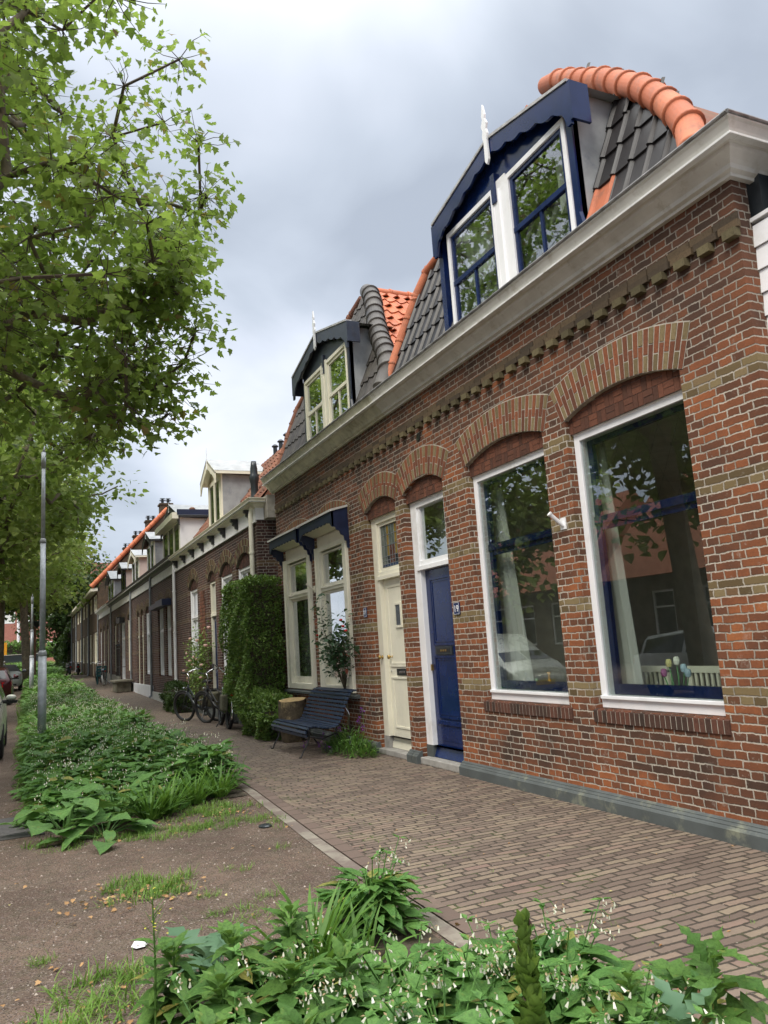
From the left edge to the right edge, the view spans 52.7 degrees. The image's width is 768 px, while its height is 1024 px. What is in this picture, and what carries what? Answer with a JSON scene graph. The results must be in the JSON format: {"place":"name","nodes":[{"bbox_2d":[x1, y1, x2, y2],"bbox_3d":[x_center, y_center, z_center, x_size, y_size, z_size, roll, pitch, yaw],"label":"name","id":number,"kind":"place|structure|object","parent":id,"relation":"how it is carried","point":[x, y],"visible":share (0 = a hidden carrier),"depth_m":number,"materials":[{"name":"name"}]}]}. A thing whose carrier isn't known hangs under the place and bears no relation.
{"place":"outdoors","nodes":[
{"label":"outdoors","id":0,"kind":"place"},
{"bbox_2d":[28,711,246,822],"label":"bed ground","id":1,"kind":"structure","parent":0,"point":[235,792],"depth_m":8.79,"materials":[{"name":"soil"}]},
{"bbox_2d":[29,594,33,687],"bbox_3d":[-16.346,6.138,36.002,0.204,4.693,0.204,1,-10,-25],"label":"lamp post","id":2,"kind":"object","parent":1,"relation":"on","point":[31,670],"visible":0.92,"depth_m":35.87,"materials":[{"name":"metal"}]},
{"bbox_2d":[37,446,46,738],"bbox_3d":[-6.598,1.575,14.995,0.159,5.891,0.159,1,-10,-25],"label":"lamp post","id":3,"kind":"object","parent":1,"relation":"on","point":[42,680],"visible":0.93,"depth_m":14.86,"materials":[{"name":"metal"}]},
{"bbox_2d":[5,530,102,654],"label":"broadleaf tree","id":4,"kind":"object","parent":1,"relation":"on","point":[83,591],"visible":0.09,"depth_m":75.92,"materials":[{"name":"green plant"}]},
{"bbox_2d":[0,467,108,681],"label":"plane tree","id":5,"kind":"object","parent":1,"relation":"on","point":[25,640],"visible":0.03,"depth_m":56.36,"materials":[{"name":"green plant"}]},
{"bbox_2d":[187,760,246,797],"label":"strap leaf clump","id":6,"kind":"object","parent":1,"relation":"on","point":[224,784],"visible":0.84,"depth_m":8.73,"materials":[{"name":"green plant"}]},
{"bbox_2d":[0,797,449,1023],"bbox_3d":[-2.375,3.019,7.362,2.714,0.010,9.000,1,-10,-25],"label":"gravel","id":7,"kind":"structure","parent":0,"point":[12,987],"depth_m":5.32,"materials":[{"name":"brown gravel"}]},
{"bbox_2d":[0,684,487,1023],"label":"ground","id":8,"kind":"structure","parent":0,"point":[19,975],"depth_m":5.40,"materials":[{"name":"brown soil"}]},
{"bbox_2d":[0,683,16,758],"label":"parked car","id":9,"kind":"object","parent":8,"relation":"on","point":[10,698],"visible":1,"depth_m":14.49,"materials":[{"name":"beige paint"}]},
{"bbox_2d":[0,667,18,703],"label":"parked car","id":10,"kind":"object","parent":8,"relation":"on","point":[6,680],"visible":0.72,"depth_m":30.36,"materials":[{"name":"red paint"}]},
{"bbox_2d":[0,817,44,840],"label":"drain slab","id":11,"kind":"structure","parent":8,"relation":"on","point":[7,832],"depth_m":7.63,"materials":[{"name":"grey concrete"}]},
{"bbox_2d":[0,383,97,666],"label":"plane tree","id":12,"kind":"object","parent":8,"relation":"on","point":[58,567],"visible":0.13,"depth_m":39.32,"materials":[{"name":"green plant"}]},
{"bbox_2d":[4,563,117,661],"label":"brick building","id":13,"kind":"structure","parent":8,"relation":"on","point":[10,635],"depth_m":125.22,"materials":[{"name":"red brick"}]},
{"bbox_2d":[60,621,70,669],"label":"hedge","id":14,"kind":"object","parent":8,"relation":"on","point":[66,649],"visible":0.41,"depth_m":81.32,"materials":[{"name":"green plant"}]},
{"bbox_2d":[0,789,135,842],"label":"burdock plant","id":15,"kind":"object","parent":8,"relation":"on","point":[95,806],"visible":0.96,"depth_m":7.37,"materials":[{"name":"green plant"}]},
{"bbox_2d":[0,269,152,601],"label":"plane tree","id":16,"kind":"object","parent":8,"relation":"on","point":[17,534],"visible":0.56,"depth_m":23.23,"materials":[{"name":"green plant"}]},
{"bbox_2d":[13,661,155,753],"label":"undergrowth","id":17,"kind":"object","parent":8,"relation":"on","point":[54,673],"visible":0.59,"depth_m":21.95,"materials":[{"name":"green plant"}]},
{"bbox_2d":[36,812,159,854],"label":"burdock plant","id":18,"kind":"object","parent":8,"relation":"on","point":[145,825],"visible":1,"depth_m":7.15,"materials":[{"name":"green plant"}]},
{"bbox_2d":[68,543,129,670],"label":"brick house","id":19,"kind":"structure","parent":8,"relation":"on","point":[73,661],"depth_m":78.64,"materials":[{"name":"brown brick"}]},
{"bbox_2d":[95,601,109,681],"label":"brick house","id":20,"kind":"structure","parent":8,"relation":"on","point":[102,613],"depth_m":48.25,"materials":[{"name":"beige paint"}]},
{"bbox_2d":[72,531,141,672],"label":"brick house","id":21,"kind":"structure","parent":8,"relation":"on","point":[78,633],"depth_m":71.10,"materials":[{"name":"brown brick"}]},
{"bbox_2d":[105,571,120,683],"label":"brick house","id":22,"kind":"structure","parent":8,"relation":"on","point":[112,582],"depth_m":43.17,"materials":[{"name":"white paint"}]},
{"bbox_2d":[77,516,155,674],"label":"brick house","id":23,"kind":"structure","parent":8,"relation":"on","point":[84,636],"depth_m":63.68,"materials":[{"name":"brown brick"}]},
{"bbox_2d":[0,0,245,474],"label":"plane tree","id":24,"kind":"object","parent":8,"relation":"on","point":[82,299],"visible":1,"depth_m":10.31,"materials":[{"name":"green plant"}]},
{"bbox_2d":[116,562,132,678],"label":"brick house","id":25,"kind":"structure","parent":8,"relation":"on","point":[122,597],"depth_m":38.55,"materials":[{"name":"beige paint"}]},
{"bbox_2d":[77,770,177,821],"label":"burdock plant","id":26,"kind":"object","parent":8,"relation":"on","point":[107,790],"visible":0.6,"depth_m":7.84,"materials":[{"name":"green plant"}]},
{"bbox_2d":[83,498,172,677],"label":"brick house","id":27,"kind":"structure","parent":8,"relation":"on","point":[98,597],"depth_m":54.72,"materials":[{"name":"brown brick"}]},
{"bbox_2d":[7,712,251,831],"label":"comfrey undergrowth","id":28,"kind":"object","parent":8,"relation":"on","point":[139,756],"visible":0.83,"depth_m":9.85,"materials":[{"name":"green plant"}]},
{"bbox_2d":[27,678,245,808],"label":"flowering undergrowth","id":29,"kind":"object","parent":28,"relation":"on","point":[76,697],"visible":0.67,"depth_m":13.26,"materials":[{"name":"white plant"}]},
{"bbox_2d":[127,532,162,697],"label":"brick house","id":30,"kind":"structure","parent":8,"relation":"on","point":[142,562],"depth_m":32.65,"materials":[{"name":"white paint"}]},
{"bbox_2d":[116,776,190,819],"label":"strap leaf clump","id":31,"kind":"object","parent":8,"relation":"on","point":[155,813],"visible":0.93,"depth_m":7.79,"materials":[{"name":"green plant"}]},
{"bbox_2d":[139,770,203,814],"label":"strap leaf clump","id":32,"kind":"object","parent":8,"relation":"on","point":[171,810],"visible":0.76,"depth_m":8.03,"materials":[{"name":"green plant"}]},
{"bbox_2d":[146,502,208,702],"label":"brick house","id":33,"kind":"structure","parent":8,"relation":"on","point":[178,527],"depth_m":26.80,"materials":[{"name":"brown brick"}]},
{"bbox_2d":[163,762,233,804],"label":"strap leaf clump","id":34,"kind":"object","parent":8,"relation":"on","point":[199,797],"visible":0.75,"depth_m":8.40,"materials":[{"name":"green plant"}]},
{"bbox_2d":[168,432,286,724],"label":"brick house","id":35,"kind":"structure","parent":8,"relation":"on","point":[235,533],"depth_m":19.74,"materials":[{"name":"brown brick"}]},
{"bbox_2d":[191,589,199,676],"bbox_3d":[-5.375,3.490,22.401,0.130,2.530,1.280,1,-10,-25],"label":"window","id":36,"kind":"structure","parent":35,"relation":"in","point":[194,601],"depth_m":22.90,"materials":[{"name":"white paint"}]},
{"bbox_2d":[181,619,215,703],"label":"climbing rose","id":37,"kind":"object","parent":35,"relation":"attached to","point":[196,658],"visible":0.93,"depth_m":20.96,"materials":[{"name":"green plant"}]},
{"bbox_2d":[260,284,432,762],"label":"brick house","id":38,"kind":"structure","parent":8,"relation":"on","point":[329,480],"depth_m":12.59,"materials":[{"name":"brown brick"}]},
{"bbox_2d":[282,553,317,689],"bbox_3d":[-1.566,2.074,14.647,0.140,2.470,1.600,1,-10,-25],"label":"window","id":39,"kind":"structure","parent":38,"relation":"in","point":[298,597],"depth_m":14.80,"materials":[{"name":"beige paint"}]},
{"bbox_2d":[314,537,355,692],"bbox_3d":[-0.807,1.749,13.004,0.140,2.470,1.520,1,-10,-25],"label":"window","id":40,"kind":"structure","parent":38,"relation":"in","point":[322,560],"depth_m":13.32,"materials":[{"name":"beige paint"}]},
{"bbox_2d":[335,551,348,675],"bbox_3d":[-0.698,1.829,13.435,0.070,2.300,0.330,1,-10,-25],"label":"curtain","id":41,"kind":"object","parent":38,"relation":"hanging from","point":[341,601],"visible":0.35,"depth_m":13.52,"materials":[{"name":"white fabric"}]},
{"bbox_2d":[378,577,411,750],"bbox_3d":[0.166,2.159,11.133,0.190,2.420,0.828,1,-10,-25],"label":"door","id":42,"kind":"structure","parent":38,"relation":"in","point":[392,589],"depth_m":11.17,"materials":[{"name":"beige paint"}]},
{"bbox_2d":[222,772,480,954],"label":"kerb","id":43,"kind":"structure","parent":8,"relation":"on","point":[448,932],"depth_m":6.07,"materials":[{"name":"concrete"}]},
{"bbox_2d":[1,709,732,1023],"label":"leaf litter","id":44,"kind":"object","parent":8,"relation":"on","point":[82,963],"visible":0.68,"depth_m":5.20,"materials":[{"name":"plant"}]},
{"bbox_2d":[6,660,762,1023],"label":"grass","id":45,"kind":"structure","parent":8,"relation":"on","point":[130,970],"depth_m":5.27,"materials":[{"name":"green plant"}]},
{"bbox_2d":[368,62,767,852],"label":"brick house","id":46,"kind":"structure","parent":8,"relation":"on","point":[616,306],"depth_m":7.42,"materials":[{"name":"brick"}]},
{"bbox_2d":[425,565,463,762],"bbox_3d":[0.787,1.905,9.887,0.109,2.410,0.780,1,-10,-25],"label":"door","id":47,"kind":"structure","parent":46,"relation":"in","point":[440,615],"depth_m":9.92,"materials":[{"name":"wood"}]},
{"bbox_2d":[465,221,494,287],"bbox_3d":[1.179,-2.748,9.287,0.070,1.300,0.550,1,-10,-25],"label":"curtain","id":48,"kind":"object","parent":46,"relation":"hanging from","point":[479,245],"visible":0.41,"depth_m":9.31,"materials":[{"name":"white fabric"}]},
{"bbox_2d":[490,482,533,680],"bbox_3d":[1.381,0.832,9.084,0.070,2.440,0.855,1,-10,-25],"label":"curtain","id":49,"kind":"object","parent":46,"relation":"hanging from","point":[518,660],"visible":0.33,"depth_m":8.92,"materials":[{"name":"white fabric"}]},
{"bbox_2d":[472,448,569,704],"bbox_3d":[1.504,0.711,8.317,0.190,2.580,1.506,1,-10,-25],"label":"window","id":50,"kind":"structure","parent":46,"relation":"in","point":[553,692],"depth_m":8.76,"materials":[{"name":"white paint"}]},
{"bbox_2d":[554,150,566,213],"bbox_3d":[1.895,-3.054,7.737,0.070,1.300,0.380,1,-10,-25],"label":"curtain","id":51,"kind":"object","parent":46,"relation":"hanging from","point":[559,170],"visible":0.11,"depth_m":7.93,"materials":[{"name":"white fabric"}]},
{"bbox_2d":[595,442,642,683],"bbox_3d":[2.142,0.507,7.438,0.070,2.440,0.540,1,-10,-25],"label":"curtain","id":52,"kind":"object","parent":46,"relation":"hanging from","point":[631,672],"visible":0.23,"depth_m":7.28,"materials":[{"name":"white fabric"}]},
{"bbox_2d":[572,389,725,715],"bbox_3d":[2.272,0.383,6.655,0.190,2.580,1.466,1,-10,-25],"label":"window","id":53,"kind":"structure","parent":46,"relation":"in","point":[690,699],"depth_m":7.04,"materials":[{"name":"white paint"}]},
{"bbox_2d":[641,666,674,712],"bbox_3d":[2.841,2.071,7.597,0.450,1.140,0.460,1,-10,-25],"label":"dining chair","id":54,"kind":"object","parent":46,"relation":"in","point":[649,669],"visible":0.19,"depth_m":7.53,"materials":[{"name":"beige paint"}]},
{"bbox_2d":[661,657,691,684],"bbox_3d":[2.462,1.408,6.529,0.058,0.375,0.326,1,-10,-25],"label":"tulip ornament","id":55,"kind":"object","parent":46,"relation":"on","point":[683,668],"visible":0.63,"depth_m":6.52,"materials":[{"name":"multicoloured paint"}]},
{"bbox_2d":[687,666,720,714],"bbox_3d":[3.130,1.948,6.971,0.450,1.140,0.460,1,-10,-25],"label":"dining chair","id":56,"kind":"object","parent":46,"relation":"in","point":[701,670],"visible":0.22,"depth_m":6.98,"materials":[{"name":"beige paint"}]},
{"bbox_2d":[477,897,663,1003],"bbox_3d":[0.738,1.948,3.333,0.863,0.480,0.814,1,-10,-25],"label":"comfrey plant","id":57,"kind":"object","parent":8,"relation":"on","point":[584,947],"visible":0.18,"depth_m":3.31,"materials":[{"name":"green plant"}]},
{"bbox_2d":[650,972,715,1023],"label":"thistle plant","id":58,"kind":"object","parent":8,"relation":"on","point":[678,1011],"visible":0.93,"depth_m":2.66,"materials":[{"name":"green plant"}]},
{"bbox_2d":[161,927,440,1023],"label":"front bed ground","id":59,"kind":"structure","parent":0,"point":[408,943],"depth_m":4.19,"materials":[{"name":"soil"}]},
{"bbox_2d":[130,887,178,1023],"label":"mustard plant","id":60,"kind":"object","parent":59,"relation":"on","point":[151,961],"visible":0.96,"depth_m":3.22,"materials":[{"name":"green plant"}]},
{"bbox_2d":[128,929,206,1023],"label":"leafy plant","id":61,"kind":"object","parent":59,"relation":"on","point":[170,949],"visible":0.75,"depth_m":3.30,"materials":[{"name":"green plant"}]},
{"bbox_2d":[165,922,263,983],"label":"thistle plant","id":62,"kind":"object","parent":59,"relation":"on","point":[210,943],"visible":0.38,"depth_m":3.82,"materials":[{"name":"green plant"}]},
{"bbox_2d":[190,1003,245,1023],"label":"leafy plant","id":63,"kind":"object","parent":59,"relation":"on","point":[205,1015],"visible":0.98,"depth_m":2.79,"materials":[{"name":"green plant"}]},
{"bbox_2d":[180,919,270,1022],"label":"leafy plant","id":64,"kind":"object","parent":59,"relation":"on","point":[228,931],"visible":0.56,"depth_m":3.29,"materials":[{"name":"green plant"}]},
{"bbox_2d":[181,960,271,1023],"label":"leafy plant","id":65,"kind":"object","parent":59,"relation":"on","point":[214,992],"visible":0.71,"depth_m":3.03,"materials":[{"name":"green plant"}]},
{"bbox_2d":[163,968,338,1023],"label":"comfrey plant","id":66,"kind":"object","parent":59,"relation":"on","point":[250,994],"visible":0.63,"depth_m":2.99,"materials":[{"name":"green plant"}]},
{"bbox_2d":[226,926,342,1006],"bbox_3d":[-0.380,1.980,3.230,0.883,0.422,0.780,-6,-10,14],"label":"comfrey plant","id":67,"kind":"object","parent":59,"relation":"on","point":[254,965],"visible":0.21,"depth_m":3.28,"materials":[{"name":"green plant"}]},
{"bbox_2d":[251,899,325,992],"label":"leafy plant","id":68,"kind":"object","parent":59,"relation":"on","point":[291,930],"visible":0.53,"depth_m":3.47,"materials":[{"name":"green plant"}]},
{"bbox_2d":[250,958,338,1023],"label":"leafy plant","id":69,"kind":"object","parent":59,"relation":"on","point":[275,989],"visible":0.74,"depth_m":3.04,"materials":[{"name":"green plant"}]},
{"bbox_2d":[212,879,385,965],"bbox_3d":[-0.342,2.057,3.792,0.870,0.450,1.004,-8,-10,23],"label":"strap leaf clump","id":70,"kind":"object","parent":59,"relation":"on","point":[325,926],"visible":0.41,"depth_m":3.91,"materials":[{"name":"green plant"}]},
{"bbox_2d":[237,972,374,1023],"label":"comfrey plant","id":71,"kind":"object","parent":59,"relation":"on","point":[255,1017],"visible":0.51,"depth_m":2.92,"materials":[{"name":"green plant"}]},
{"bbox_2d":[273,1002,348,1023],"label":"leafy plant","id":72,"kind":"object","parent":59,"relation":"on","point":[293,1016],"visible":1,"depth_m":2.74,"materials":[{"name":"green plant"}]},
{"bbox_2d":[255,911,398,1015],"bbox_3d":[-0.269,2.043,3.325,0.832,0.423,0.799,-8,-11,26],"label":"comfrey plant","id":73,"kind":"object","parent":59,"relation":"on","point":[363,969],"visible":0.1,"depth_m":3.33,"materials":[{"name":"green plant"}]},
{"bbox_2d":[302,934,390,1023],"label":"leafy plant","id":74,"kind":"object","parent":59,"relation":"on","point":[346,956],"visible":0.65,"depth_m":3.08,"materials":[{"name":"green plant"}]},
{"bbox_2d":[312,898,418,962],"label":"strap leaf clump","id":75,"kind":"object","parent":59,"relation":"on","point":[371,944],"visible":0.27,"depth_m":3.93,"materials":[{"name":"green plant"}]},
{"bbox_2d":[301,834,442,947],"bbox_3d":[-0.064,2.141,4.461,0.830,0.468,0.783,-12,-13,42],"label":"comfrey plant","id":76,"kind":"object","parent":59,"relation":"on","point":[391,885],"visible":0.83,"depth_m":4.33,"materials":[{"name":"green plant"}]},
{"bbox_2d":[325,937,459,1023],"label":"comfrey plant","id":77,"kind":"object","parent":59,"relation":"on","point":[361,1010],"visible":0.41,"depth_m":3.03,"materials":[{"name":"green plant"}]},
{"bbox_2d":[361,996,434,1023],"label":"comfrey plant","id":78,"kind":"object","parent":59,"relation":"on","point":[371,1016],"visible":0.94,"depth_m":2.79,"materials":[{"name":"green plant"}]},
{"bbox_2d":[345,921,482,1014],"bbox_3d":[0.104,1.997,3.365,0.826,0.429,0.728,-10,-11,32],"label":"comfrey plant","id":79,"kind":"object","parent":59,"relation":"on","point":[396,952],"visible":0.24,"depth_m":3.38,"materials":[{"name":"green plant"}]},
{"bbox_2d":[358,932,519,1023],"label":"comfrey plant","id":80,"kind":"object","parent":59,"relation":"on","point":[464,994],"visible":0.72,"depth_m":3.00,"materials":[{"name":"green plant"}]},
{"bbox_2d":[417,940,571,1023],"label":"comfrey plant","id":81,"kind":"object","parent":59,"relation":"on","point":[458,982],"visible":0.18,"depth_m":3.19,"materials":[{"name":"green plant"}]},
{"bbox_2d":[425,910,579,1007],"bbox_3d":[0.508,1.963,3.359,0.750,0.421,0.802,-3,-9,-2],"label":"comfrey plant","id":82,"kind":"object","parent":59,"relation":"on","point":[546,942],"visible":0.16,"depth_m":3.41,"materials":[{"name":"green plant"}]},
{"bbox_2d":[510,907,549,1023],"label":"acanthus spike","id":83,"kind":"object","parent":59,"relation":"on","point":[531,1007],"visible":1,"depth_m":2.66,"materials":[{"name":"green plant"}]},
{"bbox_2d":[444,960,622,1023],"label":"comfrey plant","id":84,"kind":"object","parent":59,"relation":"on","point":[497,997],"visible":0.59,"depth_m":2.89,"materials":[{"name":"green plant"}]},
{"bbox_2d":[474,923,693,1023],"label":"comfrey plant","id":85,"kind":"object","parent":59,"relation":"on","point":[576,962],"visible":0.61,"depth_m":3.03,"materials":[{"name":"green plant"}]},
{"bbox_2d":[602,963,660,1023],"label":"leafy plant","id":86,"kind":"object","parent":59,"relation":"on","point":[629,1004],"visible":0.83,"depth_m":2.80,"materials":[{"name":"green plant"}]},
{"bbox_2d":[551,960,727,1023],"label":"comfrey plant","id":87,"kind":"object","parent":59,"relation":"on","point":[649,997],"visible":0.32,"depth_m":2.90,"materials":[{"name":"green plant"}]},
{"bbox_2d":[564,975,725,1023],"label":"comfrey plant","id":88,"kind":"object","parent":59,"relation":"on","point":[594,982],"visible":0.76,"depth_m":2.67,"materials":[{"name":"green plant"}]},
{"bbox_2d":[643,922,767,1023],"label":"thistle plant","id":89,"kind":"object","parent":59,"relation":"on","point":[704,958],"visible":0.9,"depth_m":2.80,"materials":[{"name":"green plant"}]},
{"bbox_2d":[150,728,496,939],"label":"edge pavement","id":90,"kind":"structure","parent":0,"point":[450,916],"depth_m":5.87,"materials":[{"name":"concrete"}]},
{"bbox_2d":[0,0,767,562],"label":"sky","id":91,"kind":"structure","parent":0,"point":[354,122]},
{"bbox_2d":[52,665,767,1023],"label":"pavement","id":92,"kind":"structure","parent":0,"point":[474,827],"depth_m":5.69,"materials":[{"name":"brick"}]},
{"bbox_2d":[9,546,116,647],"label":"broadleaf tree","id":93,"kind":"object","parent":92,"relation":"on","point":[59,626],"visible":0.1,"depth_m":90.33,"materials":[{"name":"green plant"}]},
{"bbox_2d":[159,679,191,713],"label":"shrub","id":94,"kind":"object","parent":92,"relation":"on","point":[167,698],"visible":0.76,"depth_m":22.05,"materials":[{"name":"green plant"}]},
{"bbox_2d":[173,668,221,720],"bbox_3d":[-4.471,4.404,18.680,1.820,1.278,0.607,-8,-10,22],"label":"bicycle","id":95,"kind":"object","parent":92,"relation":"on","point":[214,691],"visible":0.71,"depth_m":18.81,"materials":[{"name":"metal"}]},
{"bbox_2d":[194,667,238,723],"bbox_3d":[-3.805,4.198,17.708,1.815,1.285,0.616,-9,-11,27],"label":"bicycle","id":96,"kind":"object","parent":92,"relation":"on","point":[206,693],"visible":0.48,"depth_m":17.99,"materials":[{"name":"metal"}]},
{"bbox_2d":[212,664,233,728],"bbox_3d":[-3.432,3.993,16.941,0.614,1.379,1.828,-2,-10,-12],"label":"bicycle","id":97,"kind":"object","parent":92,"relation":"on","point":[227,717],"visible":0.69,"depth_m":16.36,"materials":[{"name":"metal"}]},
{"bbox_2d":[217,574,286,714],"bbox_3d":[-2.759,2.756,16.111,1.006,2.830,2.424,1,-10,-25],"label":"hedge","id":98,"kind":"object","parent":92,"relation":"on","point":[251,643],"visible":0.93,"depth_m":15.35,"materials":[{"name":"green plant"}]},
{"bbox_2d":[237,685,292,740],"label":"shrub","id":99,"kind":"object","parent":92,"relation":"on","point":[258,724],"visible":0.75,"depth_m":14.17,"materials":[{"name":"green plant"}]},
{"bbox_2d":[280,723,305,742],"bbox_3d":[-1.568,3.792,13.436,0.506,0.350,0.422,1,-10,-25],"label":"log section","id":100,"kind":"object","parent":92,"relation":"on","point":[288,738],"visible":0.32,"depth_m":13.27,"materials":[{"name":"brown wood"}]},
{"bbox_2d":[278,697,306,722],"bbox_3d":[-1.591,3.455,13.566,0.506,0.380,0.546,1,-10,-25],"label":"log section","id":101,"kind":"object","parent":100,"relation":"on","point":[292,708],"visible":0.76,"depth_m":13.35,"materials":[{"name":"brown wood"}]},
{"bbox_2d":[271,687,356,758],"bbox_3d":[-1.147,3.272,12.192,0.912,0.915,1.769,1,-10,-25],"label":"garden bench","id":102,"kind":"object","parent":92,"relation":"on","point":[305,722],"visible":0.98,"depth_m":12.11,"materials":[{"name":"black paint"}]},
{"bbox_2d":[308,593,360,741],"bbox_3d":[-0.700,2.477,12.328,0.773,2.465,1.862,1,-10,-25],"label":"rose tree","id":103,"kind":"object","parent":92,"relation":"on","point":[339,654],"visible":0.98,"depth_m":12.28,"materials":[{"name":"green plant"}]},
{"bbox_2d":[303,708,383,757],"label":"flowering plant","id":104,"kind":"object","parent":92,"relation":"on","point":[334,743],"visible":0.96,"depth_m":11.40,"materials":[{"name":"green plant"}]},
{"bbox_2d":[746,173,767,325],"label":"clapboard house","id":105,"kind":"structure","parent":0,"point":[757,191],"depth_m":5.69,"materials":[{"name":"white paint"}]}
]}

